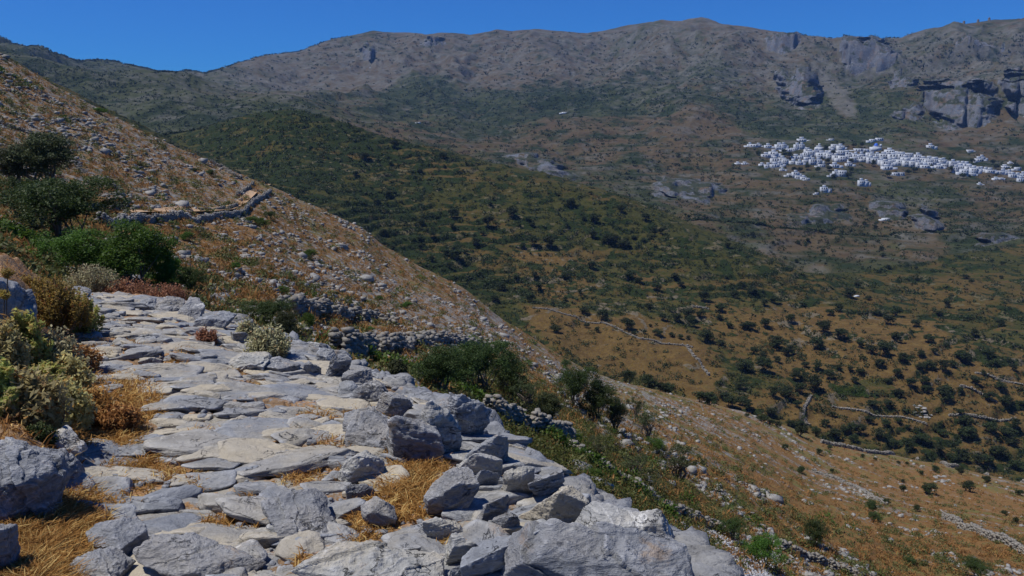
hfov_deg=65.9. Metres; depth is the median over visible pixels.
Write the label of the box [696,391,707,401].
tree
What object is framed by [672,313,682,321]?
tree
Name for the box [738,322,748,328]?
tree
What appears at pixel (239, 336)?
boulder
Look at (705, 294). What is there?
tree
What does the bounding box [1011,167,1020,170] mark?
house
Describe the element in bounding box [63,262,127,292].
shrub
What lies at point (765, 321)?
tree
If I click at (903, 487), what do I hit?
tree
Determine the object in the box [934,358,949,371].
tree
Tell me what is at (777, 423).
tree
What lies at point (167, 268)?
green shrub
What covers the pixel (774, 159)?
house
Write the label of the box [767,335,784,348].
tree
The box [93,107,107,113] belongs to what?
green shrub
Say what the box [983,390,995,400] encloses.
tree
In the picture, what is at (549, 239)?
tree
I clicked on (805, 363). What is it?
tree
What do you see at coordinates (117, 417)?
shrub
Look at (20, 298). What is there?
boulder
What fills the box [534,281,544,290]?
tree
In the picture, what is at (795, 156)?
house
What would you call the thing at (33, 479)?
boulder
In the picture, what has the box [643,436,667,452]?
green shrub
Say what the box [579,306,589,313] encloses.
tree
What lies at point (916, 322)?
tree
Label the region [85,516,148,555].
boulder
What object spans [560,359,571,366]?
evergreen shrub
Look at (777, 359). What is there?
tree
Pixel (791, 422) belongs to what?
tree
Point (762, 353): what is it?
tree
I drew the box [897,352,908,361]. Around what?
tree
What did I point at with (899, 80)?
cliff
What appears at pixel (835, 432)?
tree
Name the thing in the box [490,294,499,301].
tree
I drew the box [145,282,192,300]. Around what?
shrub
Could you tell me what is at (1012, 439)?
tree
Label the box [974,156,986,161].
house
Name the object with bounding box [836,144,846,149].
house
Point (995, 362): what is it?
tree
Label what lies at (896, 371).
tree
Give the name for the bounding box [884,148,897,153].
house
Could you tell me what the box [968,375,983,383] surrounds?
tree
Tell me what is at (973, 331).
tree
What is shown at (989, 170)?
house
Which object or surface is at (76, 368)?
shrub
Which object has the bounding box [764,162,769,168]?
house
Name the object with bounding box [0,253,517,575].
rocky path
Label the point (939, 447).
tree
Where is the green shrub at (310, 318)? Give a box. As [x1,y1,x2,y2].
[299,312,314,325]
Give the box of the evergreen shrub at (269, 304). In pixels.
[237,297,298,323]
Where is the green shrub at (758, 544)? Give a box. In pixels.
[739,531,788,565]
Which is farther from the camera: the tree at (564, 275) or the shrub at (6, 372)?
the tree at (564, 275)
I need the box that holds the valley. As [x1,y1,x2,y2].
[512,245,1023,481]
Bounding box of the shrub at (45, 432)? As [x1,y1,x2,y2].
[25,420,58,448]
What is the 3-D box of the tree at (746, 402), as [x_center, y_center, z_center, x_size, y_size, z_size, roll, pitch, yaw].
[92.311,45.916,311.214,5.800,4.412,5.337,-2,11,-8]
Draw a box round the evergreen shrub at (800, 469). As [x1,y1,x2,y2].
[796,466,804,472]
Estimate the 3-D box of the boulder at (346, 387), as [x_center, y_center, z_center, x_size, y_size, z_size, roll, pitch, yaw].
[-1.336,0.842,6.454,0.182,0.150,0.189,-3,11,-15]
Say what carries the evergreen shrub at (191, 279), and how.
on the rocky hillside
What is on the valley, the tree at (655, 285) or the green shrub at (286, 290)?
the tree at (655, 285)
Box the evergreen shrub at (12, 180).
[0,175,66,227]
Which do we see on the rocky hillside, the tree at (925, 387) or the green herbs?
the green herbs
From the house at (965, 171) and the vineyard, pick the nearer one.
the vineyard
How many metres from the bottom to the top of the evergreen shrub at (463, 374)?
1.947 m
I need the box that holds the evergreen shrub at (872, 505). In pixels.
[863,499,882,510]
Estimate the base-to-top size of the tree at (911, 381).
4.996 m
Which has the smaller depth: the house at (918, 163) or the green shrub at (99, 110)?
the green shrub at (99, 110)
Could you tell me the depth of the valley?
363.01 m
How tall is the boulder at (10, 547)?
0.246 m
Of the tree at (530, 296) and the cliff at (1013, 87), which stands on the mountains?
the cliff at (1013, 87)
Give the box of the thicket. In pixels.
[285,149,1022,413]
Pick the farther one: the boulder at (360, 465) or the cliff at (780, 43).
the cliff at (780, 43)
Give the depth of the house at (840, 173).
961.35 m
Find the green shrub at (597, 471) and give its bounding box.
[582,466,604,476]
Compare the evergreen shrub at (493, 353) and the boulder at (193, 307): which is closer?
the boulder at (193, 307)
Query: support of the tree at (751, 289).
on the green hill
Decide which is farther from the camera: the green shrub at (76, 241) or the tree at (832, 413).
the tree at (832, 413)
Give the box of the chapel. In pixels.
[815,143,823,149]
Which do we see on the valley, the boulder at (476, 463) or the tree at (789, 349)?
the tree at (789, 349)
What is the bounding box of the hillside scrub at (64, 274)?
[0,56,1023,575]
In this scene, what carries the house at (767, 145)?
on the mountains
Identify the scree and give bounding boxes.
[677,528,785,575]
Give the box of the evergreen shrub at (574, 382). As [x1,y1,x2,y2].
[554,364,601,407]
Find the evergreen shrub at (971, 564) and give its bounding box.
[959,555,993,575]
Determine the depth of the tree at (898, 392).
339.06 m
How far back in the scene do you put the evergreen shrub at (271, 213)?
108.98 m
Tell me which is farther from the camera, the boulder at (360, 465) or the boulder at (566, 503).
the boulder at (360, 465)
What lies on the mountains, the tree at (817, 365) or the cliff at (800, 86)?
the cliff at (800, 86)
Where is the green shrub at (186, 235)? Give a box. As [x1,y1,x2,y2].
[179,231,193,240]
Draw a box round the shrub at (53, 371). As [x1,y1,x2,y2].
[28,360,80,388]
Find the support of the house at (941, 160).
on the mountains
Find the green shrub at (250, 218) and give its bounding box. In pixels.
[244,216,259,221]
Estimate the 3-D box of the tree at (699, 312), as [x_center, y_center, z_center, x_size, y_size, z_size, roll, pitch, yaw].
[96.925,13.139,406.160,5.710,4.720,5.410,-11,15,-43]
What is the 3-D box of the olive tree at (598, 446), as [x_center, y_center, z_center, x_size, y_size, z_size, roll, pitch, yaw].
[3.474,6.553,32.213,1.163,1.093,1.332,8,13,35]
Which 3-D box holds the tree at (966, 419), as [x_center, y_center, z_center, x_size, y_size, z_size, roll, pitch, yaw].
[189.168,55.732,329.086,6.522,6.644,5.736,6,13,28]
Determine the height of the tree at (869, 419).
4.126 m
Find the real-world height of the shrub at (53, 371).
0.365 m
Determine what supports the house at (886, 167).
on the mountains
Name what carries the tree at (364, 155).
on the green hill
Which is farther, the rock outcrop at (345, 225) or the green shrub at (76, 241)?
the rock outcrop at (345, 225)
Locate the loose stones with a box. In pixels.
[34,292,601,565]
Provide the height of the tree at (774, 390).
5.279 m
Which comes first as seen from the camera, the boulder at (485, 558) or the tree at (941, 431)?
the boulder at (485, 558)
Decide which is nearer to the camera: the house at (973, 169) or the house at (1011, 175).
the house at (1011, 175)
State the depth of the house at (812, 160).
1027.84 m
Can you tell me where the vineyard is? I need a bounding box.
[832,384,868,397]
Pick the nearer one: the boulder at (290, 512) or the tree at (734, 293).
the boulder at (290, 512)
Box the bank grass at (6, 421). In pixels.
[0,251,122,570]
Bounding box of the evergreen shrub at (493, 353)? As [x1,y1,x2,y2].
[450,337,517,389]
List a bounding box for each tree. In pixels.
[0,143,38,182]
[1,130,80,182]
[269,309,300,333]
[360,152,370,161]
[373,199,381,204]
[379,229,387,236]
[385,190,392,196]
[388,139,400,148]
[415,242,424,249]
[439,151,447,156]
[443,249,451,255]
[446,262,453,267]
[447,208,459,217]
[449,249,464,259]
[472,238,480,244]
[482,215,494,227]
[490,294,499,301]
[507,206,517,217]
[509,377,539,408]
[525,293,536,301]
[526,235,538,246]
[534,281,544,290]
[534,391,565,419]
[542,235,555,248]
[549,325,561,332]
[561,272,570,278]
[565,198,575,206]
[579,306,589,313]
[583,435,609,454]
[587,261,596,268]
[589,213,601,223]
[589,231,597,237]
[596,309,610,319]
[601,234,614,243]
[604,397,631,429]
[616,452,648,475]
[617,204,624,212]
[617,239,629,247]
[619,317,635,330]
[620,370,636,383]
[624,269,636,279]
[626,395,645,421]
[630,406,661,437]
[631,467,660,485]
[640,373,656,388]
[641,213,650,220]
[644,303,653,310]
[646,380,658,389]
[651,283,661,290]
[652,328,662,335]
[657,382,667,390]
[657,443,701,480]
[658,312,667,319]
[661,382,675,392]
[670,272,678,279]
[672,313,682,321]
[682,308,695,316]
[685,315,697,325]
[696,309,704,316]
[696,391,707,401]
[697,290,710,301]
[697,328,714,342]
[702,391,717,404]
[714,303,725,311]
[716,339,725,345]
[719,392,730,399]
[724,394,737,406]
[730,290,738,297]
[734,381,745,388]
[735,358,754,371]
[735,396,747,404]
[737,281,746,289]
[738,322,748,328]
[740,398,752,407]
[743,321,753,329]
[747,285,757,293]
[750,346,757,352]
[754,355,773,372]
[756,413,768,421]
[759,298,767,305]
[759,351,767,356]
[760,317,773,328]
[765,407,777,416]
[767,294,780,302]
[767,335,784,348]
[767,386,778,397]
[773,356,780,361]
[774,421,781,426]
[779,385,795,398]
[780,345,795,356]
[786,314,795,322]
[786,418,796,426]
[789,368,800,379]
[792,382,806,393]
[793,400,802,407]
[794,426,807,435]
[795,418,805,425]
[801,361,809,365]
[804,374,823,390]
[809,336,825,349]
[811,362,822,370]
[811,426,823,436]
[815,320,830,332]
[820,419,829,425]
[823,370,837,379]
[825,309,835,314]
[828,409,836,416]
[828,428,842,439]
[832,328,848,339]
[834,303,844,310]
[840,422,856,435]
[843,285,855,297]
[846,433,858,440]
[851,376,858,382]
[854,281,862,287]
[854,423,866,434]
[855,339,866,347]
[855,367,864,373]
[863,342,877,353]
[865,415,875,422]
[866,399,877,405]
[871,427,886,439]
[873,309,880,314]
[875,358,885,367]
[877,339,896,355]
[881,397,893,406]
[881,419,890,426]
[883,314,896,324]
[888,439,899,448]
[889,305,904,315]
[891,331,902,340]
[892,368,902,375]
[893,388,905,396]
[894,417,902,423]
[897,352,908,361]
[899,436,916,449]
[899,485,906,491]
[905,377,919,386]
[910,319,919,326]
[912,504,920,509]
[913,434,923,442]
[915,362,925,369]
[917,350,924,356]
[918,375,931,384]
[919,433,931,443]
[920,385,931,393]
[921,482,937,493]
[922,359,938,370]
[923,334,934,342]
[932,465,939,470]
[933,384,954,401]
[933,443,944,454]
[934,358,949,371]
[936,428,947,435]
[941,299,951,306]
[945,452,958,461]
[948,359,957,367]
[952,349,969,359]
[955,409,965,413]
[955,448,971,461]
[955,466,965,474]
[957,425,977,438]
[958,414,973,426]
[961,354,972,363]
[961,480,975,491]
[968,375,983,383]
[970,328,978,335]
[972,454,984,464]
[981,347,995,358]
[981,421,999,433]
[981,475,991,482]
[982,454,994,464]
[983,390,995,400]
[987,359,1001,365]
[988,445,1003,457]
[992,444,1009,459]
[993,381,1007,389]
[994,318,1005,326]
[997,426,1018,436]
[998,395,1014,405]
[1005,435,1018,445]
[1007,459,1022,469]
[1008,417,1022,428]
[1009,364,1018,369]
[1014,488,1023,494]
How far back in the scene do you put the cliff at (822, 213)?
758.06 m
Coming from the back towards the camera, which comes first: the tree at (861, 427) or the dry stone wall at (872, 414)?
the dry stone wall at (872, 414)
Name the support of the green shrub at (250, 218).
on the rocky hillside
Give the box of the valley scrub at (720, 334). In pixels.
[134,108,1023,479]
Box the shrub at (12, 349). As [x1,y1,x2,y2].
[0,313,34,372]
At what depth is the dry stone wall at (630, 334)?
375.04 m
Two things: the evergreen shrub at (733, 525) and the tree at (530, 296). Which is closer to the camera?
the evergreen shrub at (733, 525)
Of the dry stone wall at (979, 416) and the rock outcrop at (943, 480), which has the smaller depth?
the rock outcrop at (943, 480)
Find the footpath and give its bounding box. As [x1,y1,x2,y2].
[111,190,256,212]
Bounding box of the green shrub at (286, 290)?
[278,285,289,293]
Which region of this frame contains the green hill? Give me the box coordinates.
[0,52,1023,330]
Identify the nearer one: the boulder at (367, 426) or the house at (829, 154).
the boulder at (367, 426)
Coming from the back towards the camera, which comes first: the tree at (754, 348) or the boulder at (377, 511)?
the tree at (754, 348)
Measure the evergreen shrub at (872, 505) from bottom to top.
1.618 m
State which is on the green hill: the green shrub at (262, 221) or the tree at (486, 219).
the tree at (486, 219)
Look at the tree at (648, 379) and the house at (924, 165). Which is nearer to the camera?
the tree at (648, 379)
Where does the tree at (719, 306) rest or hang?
on the valley
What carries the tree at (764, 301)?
on the valley
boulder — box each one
[0,277,37,324]
[0,437,78,522]
[0,523,20,568]
[48,425,87,456]
[59,448,84,479]
[68,546,135,575]
[72,286,90,297]
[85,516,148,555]
[133,532,265,575]
[139,297,156,310]
[154,296,184,311]
[177,297,204,318]
[193,311,236,327]
[229,351,271,371]
[230,332,249,343]
[261,488,335,544]
[265,356,300,372]
[291,540,444,575]
[302,361,320,373]
[309,342,330,348]
[316,348,335,360]
[319,343,329,348]
[324,351,351,376]
[337,380,357,394]
[338,450,384,483]
[341,369,372,384]
[342,406,388,449]
[344,483,374,499]
[351,379,388,402]
[361,496,396,526]
[376,392,412,416]
[386,415,443,462]
[419,400,461,453]
[422,517,462,540]
[423,467,479,514]
[444,533,477,564]
[445,392,491,433]
[449,565,461,575]
[458,453,502,475]
[460,530,539,575]
[464,434,508,462]
[475,470,500,485]
[476,494,508,521]
[488,512,519,528]
[500,466,534,493]
[500,518,694,575]
[518,485,588,522]
[527,467,564,496]
[572,501,674,538]
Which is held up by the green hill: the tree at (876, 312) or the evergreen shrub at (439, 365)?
the tree at (876, 312)
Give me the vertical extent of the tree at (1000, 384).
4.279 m
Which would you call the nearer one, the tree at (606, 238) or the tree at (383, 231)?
the tree at (383, 231)
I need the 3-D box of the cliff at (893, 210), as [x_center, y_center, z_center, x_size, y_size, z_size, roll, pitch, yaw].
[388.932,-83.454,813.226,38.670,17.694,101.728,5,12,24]
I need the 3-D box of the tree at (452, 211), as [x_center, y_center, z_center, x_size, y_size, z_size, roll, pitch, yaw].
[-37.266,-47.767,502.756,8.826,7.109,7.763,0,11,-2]
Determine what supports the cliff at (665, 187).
on the mountains
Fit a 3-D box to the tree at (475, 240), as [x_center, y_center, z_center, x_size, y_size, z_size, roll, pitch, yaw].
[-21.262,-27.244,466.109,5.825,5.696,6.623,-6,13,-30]
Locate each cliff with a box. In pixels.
[357,42,379,67]
[420,36,445,47]
[503,152,579,180]
[652,176,726,204]
[764,32,800,54]
[775,66,823,109]
[787,203,851,225]
[839,35,901,74]
[869,196,909,220]
[887,69,917,88]
[889,101,926,120]
[908,204,946,232]
[919,78,1002,130]
[955,33,1004,52]
[975,232,1023,246]
[997,65,1023,116]
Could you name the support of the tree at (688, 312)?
on the valley
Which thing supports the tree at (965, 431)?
on the valley
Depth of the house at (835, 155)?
1053.31 m
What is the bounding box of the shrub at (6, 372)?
[0,356,22,422]
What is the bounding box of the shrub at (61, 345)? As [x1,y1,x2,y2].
[40,324,91,367]
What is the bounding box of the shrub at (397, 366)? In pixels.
[387,355,408,374]
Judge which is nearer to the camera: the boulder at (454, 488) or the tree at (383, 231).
the boulder at (454, 488)
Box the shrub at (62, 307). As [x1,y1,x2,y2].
[30,274,94,331]
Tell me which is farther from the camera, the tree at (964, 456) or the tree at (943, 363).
the tree at (943, 363)
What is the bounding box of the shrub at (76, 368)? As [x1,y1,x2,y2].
[49,350,96,391]
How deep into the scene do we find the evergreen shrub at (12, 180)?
33.29 m
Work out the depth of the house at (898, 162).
1023.26 m
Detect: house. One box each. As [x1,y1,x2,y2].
[744,144,758,147]
[761,152,774,157]
[764,143,774,148]
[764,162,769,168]
[768,150,780,156]
[770,156,778,163]
[770,162,783,167]
[774,143,781,149]
[781,142,788,149]
[781,159,788,164]
[790,154,798,158]
[791,170,801,177]
[795,159,805,164]
[796,137,808,141]
[799,142,805,148]
[802,151,811,157]
[806,149,815,156]
[808,157,818,164]
[816,150,823,158]
[816,157,824,163]
[820,185,829,192]
[822,150,833,158]
[826,151,832,158]
[828,144,837,149]
[829,162,842,167]
[831,153,839,161]
[834,156,847,161]
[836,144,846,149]
[836,150,844,155]
[837,170,846,176]
[844,161,855,166]
[849,148,863,151]
[857,178,867,186]
[859,156,868,161]
[866,139,875,142]
[866,155,872,163]
[871,156,879,163]
[879,152,887,158]
[880,159,893,166]
[880,164,897,169]
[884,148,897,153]
[887,152,897,158]
[893,159,903,165]
[898,152,910,158]
[901,158,910,166]
[909,159,916,166]
[913,153,921,157]
[915,160,922,167]
[920,163,934,168]
[923,159,932,162]
[926,143,937,149]
[932,157,938,164]
[934,163,946,168]
[938,158,948,163]
[948,159,957,166]
[951,165,959,172]
[955,169,968,175]
[958,163,964,168]
[964,164,971,168]
[969,166,981,173]
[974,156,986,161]
[985,168,998,173]
[1008,172,1019,177]
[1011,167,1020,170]
[1016,176,1023,181]
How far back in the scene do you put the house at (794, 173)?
957.74 m
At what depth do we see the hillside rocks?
90.97 m
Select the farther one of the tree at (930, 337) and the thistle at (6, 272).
the tree at (930, 337)
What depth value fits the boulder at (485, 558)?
3.01 m
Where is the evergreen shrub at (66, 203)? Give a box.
[0,175,133,237]
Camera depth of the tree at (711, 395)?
225.31 m
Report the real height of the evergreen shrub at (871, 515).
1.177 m
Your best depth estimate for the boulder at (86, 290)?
11.32 m
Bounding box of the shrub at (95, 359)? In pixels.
[73,343,105,371]
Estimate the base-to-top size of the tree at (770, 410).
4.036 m
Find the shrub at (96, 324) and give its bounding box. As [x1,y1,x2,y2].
[48,290,105,332]
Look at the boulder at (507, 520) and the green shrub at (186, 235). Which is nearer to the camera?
the boulder at (507, 520)
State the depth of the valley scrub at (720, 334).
472.12 m
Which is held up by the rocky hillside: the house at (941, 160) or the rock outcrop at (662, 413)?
the rock outcrop at (662, 413)
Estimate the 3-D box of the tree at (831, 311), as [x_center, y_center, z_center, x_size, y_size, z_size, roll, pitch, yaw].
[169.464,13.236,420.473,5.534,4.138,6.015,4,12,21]
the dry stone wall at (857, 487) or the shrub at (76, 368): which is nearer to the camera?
the shrub at (76, 368)
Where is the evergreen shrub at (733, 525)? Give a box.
[717,516,745,539]
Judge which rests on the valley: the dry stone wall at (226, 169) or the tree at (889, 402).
the tree at (889, 402)
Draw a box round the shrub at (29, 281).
[19,270,54,295]
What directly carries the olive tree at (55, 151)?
on the rocky hillside
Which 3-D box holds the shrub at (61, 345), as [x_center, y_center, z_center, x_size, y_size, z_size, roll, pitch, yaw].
[-3.445,0.489,5.996,0.458,0.445,0.334,0,11,0]
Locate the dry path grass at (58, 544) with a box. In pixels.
[0,331,465,575]
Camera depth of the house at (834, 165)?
1003.71 m
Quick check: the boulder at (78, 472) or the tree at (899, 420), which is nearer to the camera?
the boulder at (78, 472)
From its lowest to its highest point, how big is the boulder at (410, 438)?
0.448 m
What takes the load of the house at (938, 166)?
on the mountains
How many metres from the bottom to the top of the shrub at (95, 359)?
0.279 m
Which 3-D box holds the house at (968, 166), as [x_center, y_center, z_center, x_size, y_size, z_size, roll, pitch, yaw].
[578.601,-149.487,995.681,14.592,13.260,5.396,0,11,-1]
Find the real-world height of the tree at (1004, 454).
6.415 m
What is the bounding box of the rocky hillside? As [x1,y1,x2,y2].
[0,55,1023,575]
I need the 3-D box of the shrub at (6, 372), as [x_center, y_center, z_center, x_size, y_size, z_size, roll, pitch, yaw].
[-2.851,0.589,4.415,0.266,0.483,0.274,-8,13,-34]
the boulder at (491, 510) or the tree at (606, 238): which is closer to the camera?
the boulder at (491, 510)
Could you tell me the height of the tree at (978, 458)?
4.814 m
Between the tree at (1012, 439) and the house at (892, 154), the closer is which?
the tree at (1012, 439)
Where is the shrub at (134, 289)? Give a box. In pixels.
[95,276,154,295]
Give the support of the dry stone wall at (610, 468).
on the rocky hillside
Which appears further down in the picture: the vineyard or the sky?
the vineyard
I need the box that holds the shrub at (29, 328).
[11,306,54,366]
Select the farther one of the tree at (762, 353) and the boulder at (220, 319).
the tree at (762, 353)
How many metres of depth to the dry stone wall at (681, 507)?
38.83 m
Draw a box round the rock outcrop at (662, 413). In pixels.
[644,409,668,418]
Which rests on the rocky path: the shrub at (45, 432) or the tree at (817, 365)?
the shrub at (45, 432)
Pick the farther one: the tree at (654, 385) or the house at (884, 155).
the house at (884, 155)
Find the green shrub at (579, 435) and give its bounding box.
[575,432,581,443]
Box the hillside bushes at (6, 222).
[0,66,883,530]
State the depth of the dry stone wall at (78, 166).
91.07 m
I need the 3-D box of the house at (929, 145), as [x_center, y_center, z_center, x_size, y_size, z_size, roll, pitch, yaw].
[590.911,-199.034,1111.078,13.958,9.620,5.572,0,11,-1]
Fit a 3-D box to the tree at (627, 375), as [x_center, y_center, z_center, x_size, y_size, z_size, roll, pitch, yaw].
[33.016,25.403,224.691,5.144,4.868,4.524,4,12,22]
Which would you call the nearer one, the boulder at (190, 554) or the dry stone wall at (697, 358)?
the boulder at (190, 554)
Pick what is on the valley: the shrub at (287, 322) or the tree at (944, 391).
the tree at (944, 391)
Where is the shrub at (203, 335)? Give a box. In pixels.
[193,326,221,344]
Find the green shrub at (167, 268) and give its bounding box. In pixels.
[137,249,182,285]
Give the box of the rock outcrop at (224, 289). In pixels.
[212,281,238,295]
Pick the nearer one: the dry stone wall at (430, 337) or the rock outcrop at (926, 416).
the dry stone wall at (430, 337)
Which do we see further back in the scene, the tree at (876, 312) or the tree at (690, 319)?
the tree at (876, 312)
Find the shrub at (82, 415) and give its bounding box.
[59,376,97,432]
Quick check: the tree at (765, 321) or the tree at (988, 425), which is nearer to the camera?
the tree at (988, 425)
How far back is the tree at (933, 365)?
357.66 m
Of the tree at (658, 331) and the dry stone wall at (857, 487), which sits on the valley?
the tree at (658, 331)
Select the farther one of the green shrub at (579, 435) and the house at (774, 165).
the house at (774, 165)
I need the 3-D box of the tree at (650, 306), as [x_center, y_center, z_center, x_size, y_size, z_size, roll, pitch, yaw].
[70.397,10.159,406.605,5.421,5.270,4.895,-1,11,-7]
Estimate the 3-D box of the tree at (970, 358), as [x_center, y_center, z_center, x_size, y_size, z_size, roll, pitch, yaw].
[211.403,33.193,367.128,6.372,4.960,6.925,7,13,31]
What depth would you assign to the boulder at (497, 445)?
4.46 m
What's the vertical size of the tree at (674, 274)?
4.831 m
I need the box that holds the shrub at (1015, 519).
[1011,516,1021,522]
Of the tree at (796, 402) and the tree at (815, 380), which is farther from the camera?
the tree at (815, 380)
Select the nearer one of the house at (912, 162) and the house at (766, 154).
the house at (912, 162)
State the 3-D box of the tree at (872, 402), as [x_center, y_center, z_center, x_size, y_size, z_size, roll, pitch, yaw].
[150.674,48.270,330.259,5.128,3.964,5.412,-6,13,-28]
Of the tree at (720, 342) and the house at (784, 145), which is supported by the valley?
the tree at (720, 342)
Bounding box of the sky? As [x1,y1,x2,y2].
[0,0,1023,71]
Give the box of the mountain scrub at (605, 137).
[0,30,1023,236]
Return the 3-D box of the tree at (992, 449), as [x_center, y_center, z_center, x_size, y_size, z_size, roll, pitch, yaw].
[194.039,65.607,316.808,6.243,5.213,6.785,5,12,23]
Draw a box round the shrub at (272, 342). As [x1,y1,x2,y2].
[243,322,293,357]
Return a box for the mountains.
[0,17,1023,273]
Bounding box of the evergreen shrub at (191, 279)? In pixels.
[174,266,207,290]
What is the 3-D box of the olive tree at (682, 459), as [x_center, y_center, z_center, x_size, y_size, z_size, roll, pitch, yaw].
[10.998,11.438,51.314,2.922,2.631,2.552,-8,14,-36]
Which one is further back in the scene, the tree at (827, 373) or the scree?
the tree at (827, 373)
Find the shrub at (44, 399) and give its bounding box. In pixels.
[0,361,74,431]
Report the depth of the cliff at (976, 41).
1808.61 m
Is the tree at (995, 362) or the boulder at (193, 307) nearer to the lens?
the boulder at (193, 307)
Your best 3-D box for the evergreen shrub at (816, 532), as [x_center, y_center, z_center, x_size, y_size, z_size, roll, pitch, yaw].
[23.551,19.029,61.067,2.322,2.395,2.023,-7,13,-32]
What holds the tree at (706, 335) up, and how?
on the valley
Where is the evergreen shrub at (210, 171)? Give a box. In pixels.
[206,169,216,175]
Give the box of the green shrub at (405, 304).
[402,301,412,307]
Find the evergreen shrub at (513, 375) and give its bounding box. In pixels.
[488,351,530,396]
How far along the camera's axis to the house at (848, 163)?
1017.90 m
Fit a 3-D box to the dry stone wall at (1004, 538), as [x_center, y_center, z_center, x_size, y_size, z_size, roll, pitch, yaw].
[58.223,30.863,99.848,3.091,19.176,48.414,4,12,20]
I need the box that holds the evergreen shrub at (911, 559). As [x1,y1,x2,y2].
[903,557,914,563]
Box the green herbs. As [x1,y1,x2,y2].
[417,345,743,532]
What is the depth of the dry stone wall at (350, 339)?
24.44 m
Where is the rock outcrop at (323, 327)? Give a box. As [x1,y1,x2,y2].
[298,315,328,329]
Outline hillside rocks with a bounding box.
[0,53,1023,575]
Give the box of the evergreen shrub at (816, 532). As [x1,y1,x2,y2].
[800,519,830,547]
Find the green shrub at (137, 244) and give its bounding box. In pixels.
[86,218,178,284]
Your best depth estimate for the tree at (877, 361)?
358.84 m
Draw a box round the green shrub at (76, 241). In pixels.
[22,226,121,275]
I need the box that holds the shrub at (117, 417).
[94,400,146,432]
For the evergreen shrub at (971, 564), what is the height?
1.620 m
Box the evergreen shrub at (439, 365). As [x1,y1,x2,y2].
[409,342,466,389]
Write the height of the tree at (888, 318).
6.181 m
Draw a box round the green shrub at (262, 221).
[255,217,271,225]
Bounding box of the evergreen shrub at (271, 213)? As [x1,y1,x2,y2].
[264,211,274,218]
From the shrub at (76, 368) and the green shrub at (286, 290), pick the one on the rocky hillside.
the green shrub at (286, 290)
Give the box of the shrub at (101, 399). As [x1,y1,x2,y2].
[82,382,123,427]
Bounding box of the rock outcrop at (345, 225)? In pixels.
[341,221,356,228]
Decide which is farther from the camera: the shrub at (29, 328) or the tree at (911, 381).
the tree at (911, 381)
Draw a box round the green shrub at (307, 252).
[303,249,318,256]
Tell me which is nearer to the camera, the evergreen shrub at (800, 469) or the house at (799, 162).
the evergreen shrub at (800, 469)
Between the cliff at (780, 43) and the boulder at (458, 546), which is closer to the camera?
the boulder at (458, 546)
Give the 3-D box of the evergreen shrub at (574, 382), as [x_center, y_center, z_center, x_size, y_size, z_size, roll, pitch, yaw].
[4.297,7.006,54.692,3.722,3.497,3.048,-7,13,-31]
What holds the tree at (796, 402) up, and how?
on the valley
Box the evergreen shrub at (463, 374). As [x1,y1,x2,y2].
[445,344,486,385]
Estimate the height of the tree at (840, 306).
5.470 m
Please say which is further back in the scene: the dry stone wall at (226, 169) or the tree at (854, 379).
the tree at (854, 379)
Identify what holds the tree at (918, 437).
on the valley
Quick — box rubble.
[236,319,743,575]
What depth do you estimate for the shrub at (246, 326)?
8.88 m
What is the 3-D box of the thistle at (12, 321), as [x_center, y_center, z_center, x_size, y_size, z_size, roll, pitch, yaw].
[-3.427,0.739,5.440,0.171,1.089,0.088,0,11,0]
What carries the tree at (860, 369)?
on the valley
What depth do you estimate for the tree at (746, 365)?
343.77 m
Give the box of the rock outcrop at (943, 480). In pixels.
[933,475,950,482]
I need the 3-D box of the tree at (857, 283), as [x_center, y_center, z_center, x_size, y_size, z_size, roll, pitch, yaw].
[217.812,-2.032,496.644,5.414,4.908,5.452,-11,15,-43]
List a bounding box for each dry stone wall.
[0,120,122,189]
[92,197,130,210]
[95,188,271,226]
[198,203,238,210]
[209,159,243,179]
[235,181,254,195]
[275,293,399,324]
[328,327,393,355]
[372,330,502,352]
[482,394,575,438]
[532,307,692,347]
[568,439,655,495]
[653,492,738,538]
[685,344,709,375]
[776,538,859,575]
[802,395,812,425]
[811,468,887,504]
[820,439,1023,481]
[831,405,926,424]
[941,511,1023,553]
[948,413,1016,421]
[959,384,996,402]
[974,372,1023,384]
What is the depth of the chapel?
1111.06 m
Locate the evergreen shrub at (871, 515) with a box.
[867,511,881,522]
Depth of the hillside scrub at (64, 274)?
67.81 m
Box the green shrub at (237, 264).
[231,262,240,267]
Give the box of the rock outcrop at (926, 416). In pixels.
[913,404,932,417]
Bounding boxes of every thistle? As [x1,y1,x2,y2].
[0,267,15,322]
[0,288,11,319]
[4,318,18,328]
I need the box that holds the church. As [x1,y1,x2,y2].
[869,143,881,151]
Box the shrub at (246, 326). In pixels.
[234,314,261,338]
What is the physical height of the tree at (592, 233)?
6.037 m
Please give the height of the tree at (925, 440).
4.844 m
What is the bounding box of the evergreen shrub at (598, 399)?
[577,378,619,420]
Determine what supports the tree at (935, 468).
on the rocky hillside
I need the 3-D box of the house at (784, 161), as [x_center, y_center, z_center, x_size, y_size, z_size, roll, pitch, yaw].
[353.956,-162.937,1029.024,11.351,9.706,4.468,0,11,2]

